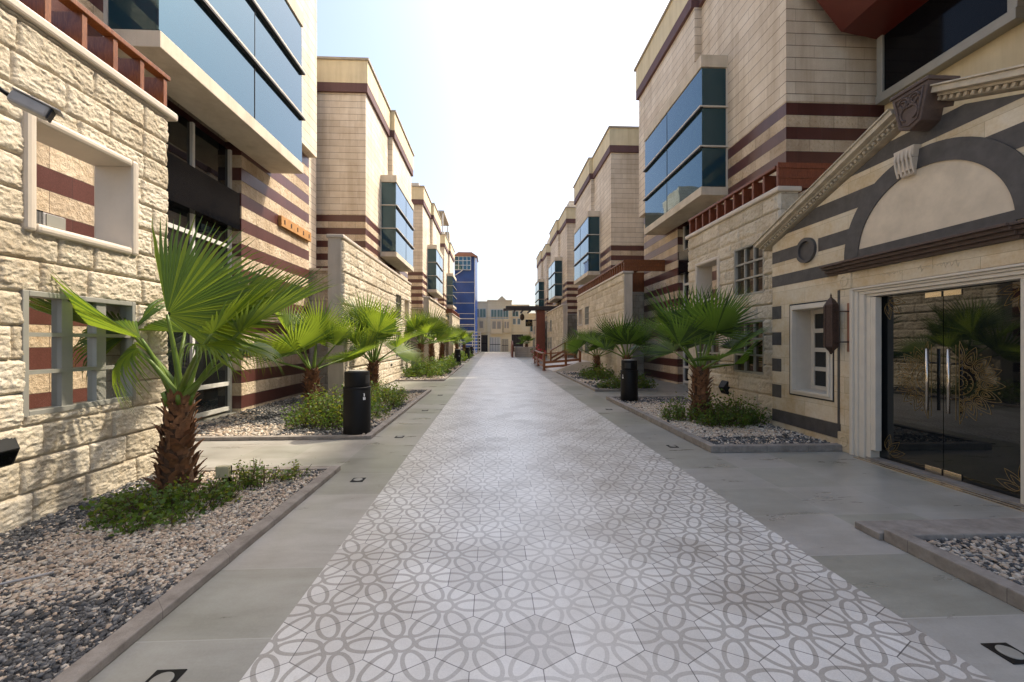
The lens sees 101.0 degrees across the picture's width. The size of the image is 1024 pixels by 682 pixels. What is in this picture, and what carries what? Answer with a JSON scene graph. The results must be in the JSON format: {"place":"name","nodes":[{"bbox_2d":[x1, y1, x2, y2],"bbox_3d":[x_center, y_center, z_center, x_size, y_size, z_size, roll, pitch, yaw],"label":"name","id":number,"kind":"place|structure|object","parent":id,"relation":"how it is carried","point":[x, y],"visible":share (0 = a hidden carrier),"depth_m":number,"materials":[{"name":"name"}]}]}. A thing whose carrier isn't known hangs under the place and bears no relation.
{"place":"outdoors","nodes":[
{"label":"outdoors","id":0,"kind":"place"},
{"bbox_2d":[0,469,324,681],"bbox_3d":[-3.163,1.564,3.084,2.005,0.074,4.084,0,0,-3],"label":"gravel","id":1,"kind":"structure","parent":0,"point":[82,576],"depth_m":2.93,"materials":[{"name":"grey gravel"}]},
{"bbox_2d":[0,571,53,585],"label":"pipe","id":2,"kind":"object","parent":1,"relation":"on","point":[26,578],"visible":1,"depth_m":2.76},
{"bbox_2d":[76,473,243,535],"bbox_3d":[-3.313,1.417,3.885,1.389,0.335,1.121,0,0,-3],"label":"ground cover","id":3,"kind":"object","parent":1,"relation":"on","point":[178,501],"visible":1,"depth_m":3.82,"materials":[{"name":"green plant"}]},
{"bbox_2d":[29,214,338,493],"bbox_3d":[-3.495,0.103,4.653,3.353,2.982,2.186,0,0,-3],"label":"fan palm","id":4,"kind":"object","parent":1,"relation":"on","point":[214,310],"visible":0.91,"depth_m":4.38,"materials":[{"name":"green plant"}]},
{"bbox_2d":[216,465,243,482],"bbox_3d":[-3.021,1.463,4.584,0.150,0.287,0.324,0,0,34],"label":"garden spotlight","id":5,"kind":"object","parent":1,"relation":"on","point":[222,470],"visible":0.71,"depth_m":4.47,"materials":[{"name":"beige metal"}]},
{"bbox_2d":[208,455,311,491],"bbox_3d":[-2.763,1.411,4.662,1.054,0.340,0.586,0,0,-21],"label":"ground cover","id":6,"kind":"object","parent":1,"relation":"on","point":[247,477],"visible":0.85,"depth_m":4.62,"materials":[{"name":"green plant"}]},
{"bbox_2d":[454,252,478,352],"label":"glass tower","id":7,"kind":"structure","parent":0,"point":[466,270],"depth_m":64.34,"materials":[{"name":"glass"}]},
{"bbox_2d":[317,0,668,312],"label":"sky","id":8,"kind":"structure","parent":0,"point":[501,106],"materials":[{"name":"white"}]},
{"bbox_2d":[487,296,511,351],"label":"building","id":9,"kind":"structure","parent":0,"point":[499,329],"depth_m":69.51,"materials":[{"name":"beige stone"}]},
{"bbox_2d":[490,337,499,351],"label":"door","id":10,"kind":"structure","parent":9,"relation":"in","point":[494,341],"depth_m":69.49,"materials":[{"name":"metal"}]},
{"bbox_2d":[502,339,507,351],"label":"door","id":11,"kind":"structure","parent":9,"relation":"in","point":[504,341],"depth_m":69.57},
{"bbox_2d":[512,305,528,351],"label":"building","id":12,"kind":"structure","parent":0,"point":[520,328],"depth_m":70.29,"materials":[{"name":"beige stone"}]},
{"bbox_2d":[512,335,522,351],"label":"door","id":13,"kind":"structure","parent":12,"relation":"in","point":[515,339],"depth_m":70.26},
{"bbox_2d":[529,313,535,346],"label":"building","id":14,"kind":"structure","parent":0,"point":[532,316],"depth_m":70.81,"materials":[{"name":"beige stone"}]},
{"bbox_2d":[88,352,1023,681],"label":"pavement","id":15,"kind":"structure","parent":0,"point":[226,622],"depth_m":3.68,"materials":[{"name":"grey concrete"}]},
{"bbox_2d":[0,0,177,532],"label":"garden wall","id":16,"kind":"structure","parent":15,"relation":"on","point":[111,126],"depth_m":4.08,"materials":[{"name":"stone"}]},
{"bbox_2d":[0,438,19,467],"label":"wall light","id":17,"kind":"object","parent":16,"relation":"attached to","point":[9,449],"visible":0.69,"depth_m":3.48,"materials":[{"name":"black metal"}]},
{"bbox_2d":[0,87,63,122],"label":"security camera","id":18,"kind":"object","parent":16,"relation":"attached to","point":[28,103],"visible":1,"depth_m":3.23,"materials":[{"name":"white metal"}]},
{"bbox_2d":[37,209,65,229],"bbox_3d":[-4.322,-1.121,3.888,0.158,0.131,0.280,0,0,-3],"label":"floodlight","id":19,"kind":"object","parent":16,"relation":"on","point":[50,220],"visible":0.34,"depth_m":3.89,"materials":[{"name":"grey metal"}]},
{"bbox_2d":[17,290,135,417],"bbox_3d":[-4.277,0.100,4.185,0.135,1.100,1.150,0,0,-3],"label":"window","id":20,"kind":"structure","parent":16,"relation":"in","point":[62,369],"depth_m":4.03,"materials":[{"name":"grey metal"}]},
{"bbox_2d":[19,0,170,106],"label":"railing","id":21,"kind":"object","parent":16,"relation":"on","point":[75,21],"visible":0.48,"depth_m":4.51,"materials":[{"name":"brown wood"}]},
{"bbox_2d":[145,669,186,681],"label":"ground light","id":22,"kind":"object","parent":15,"relation":"on","point":[171,675],"visible":1,"depth_m":2.01,"materials":[{"name":"grey metal"}]},
{"bbox_2d":[29,0,316,419],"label":"townhouse","id":23,"kind":"structure","parent":15,"relation":"on","point":[241,143],"depth_m":8.80,"materials":[{"name":"stone"}]},
{"bbox_2d":[103,0,305,173],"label":"bay window","id":24,"kind":"structure","parent":23,"relation":"in","point":[235,65],"depth_m":8.25,"materials":[{"name":"blue glass"}]},
{"bbox_2d":[278,215,310,241],"bbox_3d":[-6.267,-3.260,12.253,0.110,0.280,1.850,0,0,-3],"label":"sign","id":25,"kind":"object","parent":23,"relation":"attached to","point":[292,227],"visible":1,"depth_m":12.03,"materials":[{"name":"orange wood"}]},
{"bbox_2d":[50,466,340,681],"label":"kerb","id":26,"kind":"structure","parent":15,"relation":"on","point":[93,662],"depth_m":2.62,"materials":[{"name":"concrete"}]},
{"bbox_2d":[309,234,411,399],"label":"garden wall","id":27,"kind":"structure","parent":15,"relation":"on","point":[353,267],"depth_m":13.33,"materials":[{"name":"stone"}]},
{"bbox_2d":[395,294,400,318],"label":"window","id":28,"kind":"structure","parent":27,"relation":"in","point":[398,298],"depth_m":18.29,"materials":[{"name":"grey glass"}]},
{"bbox_2d":[316,56,414,280],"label":"townhouse","id":29,"kind":"structure","parent":15,"relation":"on","point":[364,163],"depth_m":19.11,"materials":[{"name":"stone"}]},
{"bbox_2d":[380,175,414,271],"bbox_3d":[-6.420,-6.470,24.003,0.890,4.180,4.800,0,0,-3],"label":"bay window","id":30,"kind":"structure","parent":29,"relation":"in","point":[396,207],"depth_m":21.88,"materials":[{"name":"blue glass"}]},
{"bbox_2d":[408,183,443,307],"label":"townhouse","id":31,"kind":"structure","parent":15,"relation":"on","point":[425,278],"depth_m":35.93,"materials":[{"name":"stone"}]},
{"bbox_2d":[427,245,443,297],"bbox_3d":[-7.124,-6.470,39.488,0.890,4.180,4.800,0,0,-3],"label":"bay window","id":32,"kind":"structure","parent":31,"relation":"in","point":[435,271],"depth_m":37.16,"materials":[{"name":"blue glass"}]},
{"bbox_2d":[410,297,445,363],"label":"garden wall","id":33,"kind":"structure","parent":15,"relation":"on","point":[433,304],"depth_m":28.83,"materials":[{"name":"stone"}]},
{"bbox_2d":[395,364,463,380],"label":"kerb","id":34,"kind":"structure","parent":15,"relation":"on","point":[449,375],"depth_m":17.38,"materials":[{"name":"concrete"}]},
{"bbox_2d":[438,234,456,319],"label":"townhouse","id":35,"kind":"structure","parent":15,"relation":"on","point":[448,299],"depth_m":52.53,"materials":[{"name":"stone"}]},
{"bbox_2d":[438,210,449,241],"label":"roof canopy","id":36,"kind":"object","parent":35,"relation":"on","point":[444,221],"visible":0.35,"depth_m":54.57,"materials":[{"name":"concrete"}]},
{"bbox_2d":[446,273,456,309],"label":"bay window","id":37,"kind":"structure","parent":35,"relation":"in","point":[451,279],"depth_m":52.54,"materials":[{"name":"blue glass"}]},
{"bbox_2d":[445,313,459,356],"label":"garden wall","id":38,"kind":"structure","parent":15,"relation":"on","point":[449,346],"depth_m":44.23,"materials":[{"name":"stone"}]},
{"bbox_2d":[460,332,480,352],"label":"white gate","id":39,"kind":"structure","parent":15,"relation":"on","point":[472,341],"depth_m":60.80,"materials":[{"name":"metal"}]},
{"bbox_2d":[515,347,535,356],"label":"planter box","id":40,"kind":"object","parent":15,"relation":"on","point":[523,351],"visible":0.63,"depth_m":45.50,"materials":[{"name":"stone"}]},
{"bbox_2d":[516,334,534,346],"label":"fan palm","id":41,"kind":"object","parent":40,"relation":"on","point":[525,338],"visible":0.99,"depth_m":46.23,"materials":[{"name":"green plant"}]},
{"bbox_2d":[503,306,557,356],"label":"timber portal","id":42,"kind":"object","parent":15,"relation":"on","point":[540,325],"visible":0.69,"depth_m":43.57,"materials":[{"name":"red wood"}]},
{"bbox_2d":[534,350,543,366],"bbox_3d":[1.753,1.093,27.658,0.240,1.015,6.123,0,0,-2],"label":"railing","id":43,"kind":"object","parent":15,"relation":"on","point":[538,360],"visible":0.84,"depth_m":27.85,"materials":[{"name":"brown wood"}]},
{"bbox_2d":[532,319,546,355],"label":"garden wall","id":44,"kind":"structure","parent":15,"relation":"on","point":[534,332],"depth_m":52.60,"materials":[{"name":"stone"}]},
{"bbox_2d":[535,237,552,321],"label":"townhouse","id":45,"kind":"structure","parent":15,"relation":"on","point":[543,259],"depth_m":57.46,"materials":[{"name":"stone"}]},
{"bbox_2d":[535,279,543,311],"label":"bay window","id":46,"kind":"structure","parent":45,"relation":"in","point":[539,285],"depth_m":57.48,"materials":[{"name":"blue glass"}]},
{"bbox_2d":[542,350,580,370],"bbox_3d":[2.734,1.018,23.308,2.295,1.164,0.420,0,0,19],"label":"railing","id":47,"kind":"object","parent":15,"relation":"on","point":[566,360],"visible":0.74,"depth_m":23.30,"materials":[{"name":"brown wood"}]},
{"bbox_2d":[546,304,577,359],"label":"garden wall","id":48,"kind":"structure","parent":15,"relation":"on","point":[561,321],"depth_m":34.61,"materials":[{"name":"stone"}]},
{"bbox_2d":[548,201,578,313],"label":"townhouse","id":49,"kind":"structure","parent":15,"relation":"on","point":[563,288],"depth_m":41.91,"materials":[{"name":"stone"}]},
{"bbox_2d":[548,257,562,302],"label":"bay window","id":50,"kind":"structure","parent":49,"relation":"in","point":[555,267],"depth_m":42.50,"materials":[{"name":"blue glass"}]},
{"bbox_2d":[550,341,576,360],"bbox_3d":[3.298,0.768,27.602,1.266,1.665,2.270,0,0,-11],"label":"railing","id":51,"kind":"object","parent":15,"relation":"on","point":[555,355],"visible":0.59,"depth_m":28.47,"materials":[{"name":"brown wood"}]},
{"bbox_2d":[545,358,590,371],"bbox_3d":[3.113,1.325,25.467,2.030,0.550,5.400,0,0,-3],"label":"gravel bed","id":52,"kind":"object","parent":15,"relation":"on","point":[575,366],"depth_m":22.81,"materials":[{"name":"stone"}]},
{"bbox_2d":[556,371,655,391],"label":"kerb","id":53,"kind":"structure","parent":15,"relation":"on","point":[587,385],"depth_m":14.36,"materials":[{"name":"concrete"}]},
{"bbox_2d":[573,126,643,287],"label":"townhouse","id":54,"kind":"structure","parent":15,"relation":"on","point":[608,231],"depth_m":25.39,"materials":[{"name":"stone"}]},
{"bbox_2d":[573,211,599,284],"bbox_3d":[5.232,-6.470,29.938,0.890,4.180,4.800,0,0,-3],"label":"bay window","id":55,"kind":"structure","parent":54,"relation":"in","point":[586,250],"depth_m":28.03,"materials":[{"name":"blue glass"}]},
{"bbox_2d":[576,271,643,377],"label":"garden wall","id":56,"kind":"structure","parent":15,"relation":"on","point":[615,296],"depth_m":19.73,"materials":[{"name":"stone"}]},
{"bbox_2d":[585,305,588,324],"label":"window","id":57,"kind":"structure","parent":56,"relation":"in","point":[587,307],"depth_m":23.85,"materials":[{"name":"grey metal"}]},
{"bbox_2d":[577,260,664,294],"bbox_3d":[5.910,-2.840,21.841,3.210,1.000,9.360,0,0,-3],"label":"pergola","id":58,"kind":"object","parent":56,"relation":"on","point":[635,266],"visible":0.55,"depth_m":18.43,"materials":[{"name":"brown wood"}]},
{"bbox_2d":[606,396,841,452],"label":"kerb","id":59,"kind":"structure","parent":15,"relation":"on","point":[708,446],"depth_m":6.19,"materials":[{"name":"concrete"}]},
{"bbox_2d":[685,186,801,423],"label":"garden wall","id":60,"kind":"structure","parent":15,"relation":"on","point":[724,244],"depth_m":8.88,"materials":[{"name":"stone"}]},
{"bbox_2d":[696,333,720,368],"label":"window","id":61,"kind":"structure","parent":60,"relation":"in","point":[715,349],"depth_m":10.22,"materials":[{"name":"grey glass"}]},
{"bbox_2d":[718,380,729,394],"bbox_3d":[4.796,1.030,9.577,0.128,0.316,0.296,0,0,-3],"label":"wall light","id":62,"kind":"object","parent":60,"relation":"attached to","point":[724,385],"visible":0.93,"depth_m":9.49,"materials":[{"name":"black metal"}]},
{"bbox_2d":[734,242,765,297],"bbox_3d":[4.951,-1.490,8.744,0.135,1.060,1.040,0,0,-3],"label":"window","id":63,"kind":"structure","parent":60,"relation":"in","point":[749,260],"depth_m":8.80,"materials":[{"name":"grey metal"}]},
{"bbox_2d":[734,319,765,374],"bbox_3d":[4.951,0.100,8.744,0.135,1.100,1.040,0,0,-3],"label":"window","id":64,"kind":"structure","parent":60,"relation":"in","point":[755,363],"depth_m":8.57,"materials":[{"name":"glass"}]},
{"bbox_2d":[688,162,832,233],"bbox_3d":[5.711,-3.111,9.689,1.710,0.459,3.620,0,0,-3],"label":"pergola","id":65,"kind":"object","parent":60,"relation":"on","point":[805,176],"visible":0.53,"depth_m":8.28,"materials":[{"name":"red wood"}]},
{"bbox_2d":[634,0,884,383],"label":"townhouse","id":66,"kind":"structure","parent":15,"relation":"on","point":[732,96],"depth_m":12.58,"materials":[{"name":"stone"}]},
{"bbox_2d":[643,55,727,234],"bbox_3d":[5.913,-6.470,14.954,0.890,4.180,4.800,0,0,-3],"label":"bay window","id":67,"kind":"structure","parent":66,"relation":"in","point":[686,168],"depth_m":13.45,"materials":[{"name":"blue glass"}]},
{"bbox_2d":[753,64,1023,511],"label":"entrance pavilion","id":68,"kind":"structure","parent":15,"relation":"on","point":[899,228],"depth_m":5.11,"materials":[{"name":"stone"}]},
{"bbox_2d":[789,300,833,401],"bbox_3d":[5.016,0.130,6.865,0.415,1.560,0.960,0,0,-3],"label":"window","id":69,"kind":"structure","parent":68,"relation":"in","point":[811,366],"depth_m":7.21,"materials":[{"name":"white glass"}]},
{"bbox_2d":[823,294,848,353],"bbox_3d":[4.755,-0.275,6.174,0.171,0.910,0.353,0,0,-33],"label":"wall lantern","id":70,"kind":"object","parent":68,"relation":"attached to","point":[831,341],"depth_m":6.17,"materials":[{"name":"brown metal"}]},
{"bbox_2d":[879,290,943,475],"bbox_3d":[5.002,0.480,5.364,0.103,2.180,0.816,0,0,-3],"label":"door leaf","id":71,"kind":"structure","parent":68,"relation":"in","point":[912,325],"depth_m":5.31,"materials":[{"name":"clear glass"}]},
{"bbox_2d":[817,0,1023,110],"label":"clad upper house","id":72,"kind":"structure","parent":68,"relation":"on","point":[917,40],"depth_m":8.62,"materials":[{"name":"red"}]},
{"bbox_2d":[875,0,1023,104],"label":"window","id":73,"kind":"structure","parent":72,"relation":"in","point":[939,34],"depth_m":8.56,"materials":[{"name":"black glass"}]},
{"bbox_2d":[944,281,1020,498],"bbox_3d":[5.040,0.480,4.541,0.103,2.180,0.816,0,0,-3],"label":"door leaf","id":74,"kind":"structure","parent":68,"relation":"in","point":[982,324],"depth_m":4.54,"materials":[{"name":"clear glass"}]},
{"bbox_2d":[855,518,1023,539],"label":"kerb","id":75,"kind":"structure","parent":15,"relation":"on","point":[874,529],"depth_m":3.58,"materials":[{"name":"concrete"}]},
{"bbox_2d":[884,526,1023,611],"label":"kerb","id":76,"kind":"structure","parent":15,"relation":"on","point":[910,541],"depth_m":3.05,"materials":[{"name":"concrete"}]},
{"bbox_2d":[981,642,1023,664],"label":"ground light","id":77,"kind":"object","parent":15,"relation":"on","point":[1009,653],"visible":1,"depth_m":2.17,"materials":[{"name":"grey metal"}]},
{"label":"gravel bed","id":78,"kind":"structure","parent":15,"relation":"on","visible":0},
{"bbox_2d":[396,364,461,379],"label":"gravel","id":79,"kind":"structure","parent":78,"relation":"on","point":[421,378],"depth_m":18.15,"materials":[{"name":"grey gravel"}]},
{"bbox_2d":[401,355,452,377],"bbox_3d":[-3.970,1.072,20.682,2.386,1.006,6.082,0,0,-3],"label":"bush","id":80,"kind":"object","parent":79,"relation":"on","point":[434,368],"visible":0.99,"depth_m":18.88,"materials":[{"name":"green plant"}]},
{"bbox_2d":[405,304,456,370],"bbox_3d":[-4.007,-0.128,20.033,3.310,3.436,2.879,0,0,21],"label":"fan palm","id":81,"kind":"object","parent":79,"relation":"on","point":[419,324],"visible":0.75,"depth_m":19.84,"materials":[{"name":"green plant"}]},
{"bbox_2d":[421,310,460,361],"bbox_3d":[-4.160,-0.133,23.436,2.803,3.438,3.696,0,0,-3],"label":"fan palm","id":82,"kind":"object","parent":79,"relation":"on","point":[431,352],"visible":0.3,"depth_m":23.31,"materials":[{"name":"green plant"}]},
{"bbox_2d":[437,355,459,367],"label":"bush","id":83,"kind":"object","parent":79,"relation":"on","point":[452,361],"visible":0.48,"depth_m":25.67,"materials":[{"name":"green plant"}]},
{"bbox_2d":[430,324,461,360],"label":"fan palm","id":84,"kind":"object","parent":78,"relation":"on","point":[441,349],"visible":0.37,"depth_m":26.89,"materials":[{"name":"green plant"}]},
{"bbox_2d":[454,349,460,364],"bbox_3d":[-3.646,1.026,28.264,0.456,1.088,0.456,0,0,-27],"label":"litter bin","id":85,"kind":"object","parent":78,"relation":"on","point":[457,354],"visible":0.9,"depth_m":28.09,"materials":[{"name":"grey metal"}]},
{"label":"gravel bed","id":86,"kind":"structure","parent":15,"relation":"on","visible":0},
{"bbox_2d":[447,324,473,348],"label":"fan palm","id":87,"kind":"object","parent":86,"relation":"on","point":[462,334],"visible":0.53,"depth_m":36.43,"materials":[{"name":"green plant"}]},
{"bbox_2d":[449,351,474,360],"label":"bush","id":88,"kind":"object","parent":86,"relation":"on","point":[464,357],"visible":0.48,"depth_m":34.87,"materials":[{"name":"green plant"}]},
{"bbox_2d":[450,331,474,351],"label":"fan palm","id":89,"kind":"object","parent":86,"relation":"on","point":[465,336],"visible":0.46,"depth_m":42.67,"materials":[{"name":"green plant"}]},
{"label":"gravel bed","id":90,"kind":"structure","parent":15,"relation":"on","visible":0},
{"bbox_2d":[194,389,425,435],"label":"gravel","id":91,"kind":"structure","parent":90,"relation":"on","point":[247,422],"depth_m":8.06,"materials":[{"name":"grey gravel"}]},
{"bbox_2d":[202,297,380,410],"bbox_3d":[-4.660,0.218,9.446,2.679,2.742,3.454,0,0,24],"label":"fan palm","id":92,"kind":"object","parent":91,"relation":"on","point":[309,331],"visible":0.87,"depth_m":9.16,"materials":[{"name":"green plant"}]},
{"bbox_2d":[280,373,379,429],"bbox_3d":[-3.445,1.089,8.229,1.768,0.960,2.102,0,0,-3],"label":"bush","id":93,"kind":"object","parent":91,"relation":"on","point":[325,416],"visible":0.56,"depth_m":7.74,"materials":[{"name":"green plant"}]},
{"bbox_2d":[343,370,370,434],"bbox_3d":[-2.651,1.026,7.227,0.456,1.088,0.456,0,0,-39],"label":"litter bin","id":94,"kind":"object","parent":91,"relation":"on","point":[356,404],"visible":0.98,"depth_m":7.04,"materials":[{"name":"grey metal"}]},
{"bbox_2d":[317,291,425,388],"bbox_3d":[-3.784,0.046,11.405,2.871,3.090,3.517,0,0,-3],"label":"fan palm","id":95,"kind":"object","parent":91,"relation":"on","point":[377,326],"visible":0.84,"depth_m":11.37,"materials":[{"name":"green plant"}]},
{"bbox_2d":[370,379,409,418],"bbox_3d":[-3.227,1.242,10.302,1.496,0.637,4.192,0,0,-14],"label":"bush","id":96,"kind":"object","parent":91,"relation":"on","point":[392,398],"visible":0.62,"depth_m":10.05,"materials":[{"name":"green plant"}]},
{"bbox_2d":[195,389,430,440],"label":"kerb","id":97,"kind":"structure","parent":90,"relation":"on","point":[375,431],"depth_m":6.92,"materials":[{"name":"concrete"}]},
{"label":"gravel bed","id":98,"kind":"structure","parent":15,"relation":"on","visible":0},
{"bbox_2d":[561,371,650,388],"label":"gravel","id":99,"kind":"structure","parent":98,"relation":"on","point":[592,382],"depth_m":17.00,"materials":[{"name":"grey gravel"}]},
{"bbox_2d":[576,363,613,379],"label":"bush","id":100,"kind":"object","parent":99,"relation":"on","point":[593,373],"visible":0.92,"depth_m":17.81,"materials":[{"name":"green plant"}]},
{"bbox_2d":[556,326,638,373],"bbox_3d":[3.762,0.399,18.974,3.441,2.361,2.698,0,0,-3],"label":"fan palm","id":101,"kind":"object","parent":99,"relation":"on","point":[575,344],"visible":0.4,"depth_m":18.93,"materials":[{"name":"green plant"}]},
{"bbox_2d":[576,312,673,377],"bbox_3d":[3.788,0.236,14.684,3.290,2.688,2.834,0,0,-3],"label":"fan palm","id":102,"kind":"object","parent":99,"relation":"on","point":[630,334],"visible":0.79,"depth_m":14.21,"materials":[{"name":"green plant"}]},
{"bbox_2d":[594,371,658,388],"bbox_3d":[3.923,1.270,14.237,2.211,0.607,1.353,0,0,-21],"label":"bush","id":103,"kind":"object","parent":99,"relation":"on","point":[645,384],"visible":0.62,"depth_m":14.06,"materials":[{"name":"green plant"}]},
{"bbox_2d":[239,352,994,681],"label":"tiled path","id":104,"kind":"structure","parent":0,"point":[520,521],"depth_m":2.80,"materials":[{"name":"tile"}]},
{"bbox_2d":[615,397,831,443],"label":"gravel","id":105,"kind":"structure","parent":0,"point":[760,433],"depth_m":7.25,"materials":[{"name":"grey gravel"}]},
{"bbox_2d":[620,359,637,400],"bbox_3d":[3.080,1.006,11.101,0.456,1.088,0.456,0,0,-17],"label":"litter bin","id":106,"kind":"object","parent":105,"relation":"on","point":[628,381],"visible":0.97,"depth_m":10.92,"materials":[{"name":"grey metal"}]},
{"bbox_2d":[657,391,699,421],"bbox_3d":[3.353,1.280,8.478,0.916,0.540,0.951,0,0,-3],"label":"bush","id":107,"kind":"object","parent":105,"relation":"on","point":[678,412],"visible":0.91,"depth_m":8.34,"materials":[{"name":"green plant"}]},
{"bbox_2d":[639,282,771,419],"bbox_3d":[3.728,0.153,8.520,2.736,2.833,3.650,0,0,38],"label":"fan palm","id":108,"kind":"object","parent":105,"relation":"on","point":[688,326],"visible":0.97,"depth_m":8.19,"materials":[{"name":"green plant"}]},
{"bbox_2d":[687,388,771,428],"bbox_3d":[4.025,1.189,8.052,1.703,0.726,1.544,0,0,-44],"label":"bush","id":109,"kind":"object","parent":105,"relation":"on","point":[736,413],"visible":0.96,"depth_m":7.82,"materials":[{"name":"green plant"}]},
{"bbox_2d":[921,535,1023,586],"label":"gravel","id":110,"kind":"structure","parent":0,"point":[1010,562],"depth_m":3.08,"materials":[{"name":"grey gravel"}]},
{"label":"ground","id":111,"kind":"structure","parent":0,"visible":0},
{"bbox_2d":[478,301,487,351],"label":"building","id":112,"kind":"structure","parent":111,"relation":"on","point":[483,317],"depth_m":69.82,"materials":[{"name":"beige stone"}]},
{"bbox_2d":[480,308,485,317],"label":"window","id":113,"kind":"structure","parent":112,"relation":"in","point":[482,310],"depth_m":69.81,"materials":[{"name":"blue glass"}]},
{"bbox_2d":[479,335,487,351],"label":"door","id":114,"kind":"structure","parent":112,"relation":"in","point":[484,338],"depth_m":69.81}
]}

